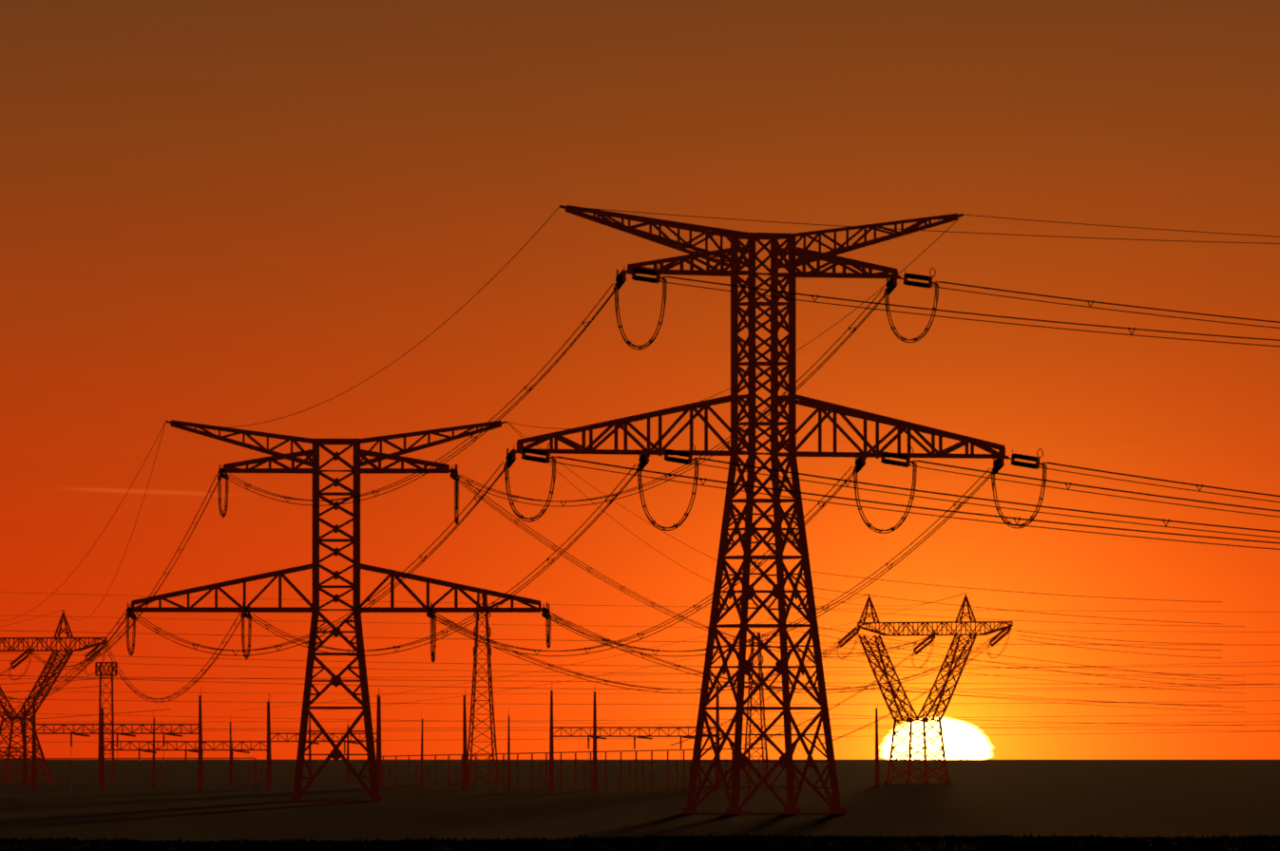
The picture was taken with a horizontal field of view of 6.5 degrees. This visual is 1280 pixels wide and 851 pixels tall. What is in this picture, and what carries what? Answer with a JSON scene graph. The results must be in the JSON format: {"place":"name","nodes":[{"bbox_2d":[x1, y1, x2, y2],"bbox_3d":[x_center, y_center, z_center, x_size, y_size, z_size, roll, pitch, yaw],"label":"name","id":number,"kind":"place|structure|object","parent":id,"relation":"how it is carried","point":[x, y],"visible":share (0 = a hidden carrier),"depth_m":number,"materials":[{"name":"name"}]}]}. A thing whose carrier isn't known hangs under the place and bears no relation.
{"place":"outdoors","nodes":[
{"label":"outdoors","id":0,"kind":"place"},
{"bbox_2d":[0,760,1279,850],"bbox_3d":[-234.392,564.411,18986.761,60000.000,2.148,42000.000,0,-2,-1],"label":"ground","id":1,"kind":"structure","parent":0,"point":[1120,799],"depth_m":1163.49,"materials":[{"name":"soil"}]},
{"bbox_2d":[0,610,107,783],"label":"transmission tower","id":2,"kind":"structure","parent":1,"relation":"on","point":[11,717],"depth_m":2059.57,"materials":[{"name":"black metal"}]},
{"bbox_2d":[95,662,117,784],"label":"lattice tower","id":3,"kind":"structure","parent":1,"relation":"on","point":[101,675],"depth_m":1994.01,"materials":[{"name":"black metal"}]},
{"bbox_2d":[467,592,499,783],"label":"slim pylon","id":4,"kind":"object","parent":1,"relation":"on","point":[488,654],"visible":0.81,"depth_m":2095.34,"materials":[{"name":"black metal"}]},
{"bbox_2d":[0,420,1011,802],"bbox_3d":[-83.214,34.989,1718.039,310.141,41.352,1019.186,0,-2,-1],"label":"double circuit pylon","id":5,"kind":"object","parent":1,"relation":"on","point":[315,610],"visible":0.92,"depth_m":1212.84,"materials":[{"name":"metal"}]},
{"bbox_2d":[0,572,1279,794],"bbox_3d":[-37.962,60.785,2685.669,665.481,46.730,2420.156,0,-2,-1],"label":"substation poles","id":6,"kind":"object","parent":1,"relation":"on","point":[551,753],"visible":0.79,"depth_m":1765.37,"materials":[{"name":"black metal"}]},
{"bbox_2d":[126,205,1279,814],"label":"double circuit pylon","id":7,"kind":"object","parent":1,"relation":"on","point":[736,264],"visible":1,"depth_m":938.33,"materials":[{"name":"metal"}]},
{"bbox_2d":[741,632,770,781],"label":"slim pylon","id":8,"kind":"object","parent":1,"relation":"on","point":[760,662],"visible":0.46,"depth_m":2296.18,"materials":[{"name":"black metal"}]},
{"bbox_2d":[857,593,1012,783],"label":"transmission tower","id":9,"kind":"structure","parent":1,"relation":"on","point":[910,720],"depth_m":2062.60,"materials":[{"name":"black metal"}]},
{"bbox_2d":[0,0,1279,760],"label":"sky","id":10,"kind":"structure","parent":0,"point":[219,213],"materials":[{"name":"orange"}]}
]}

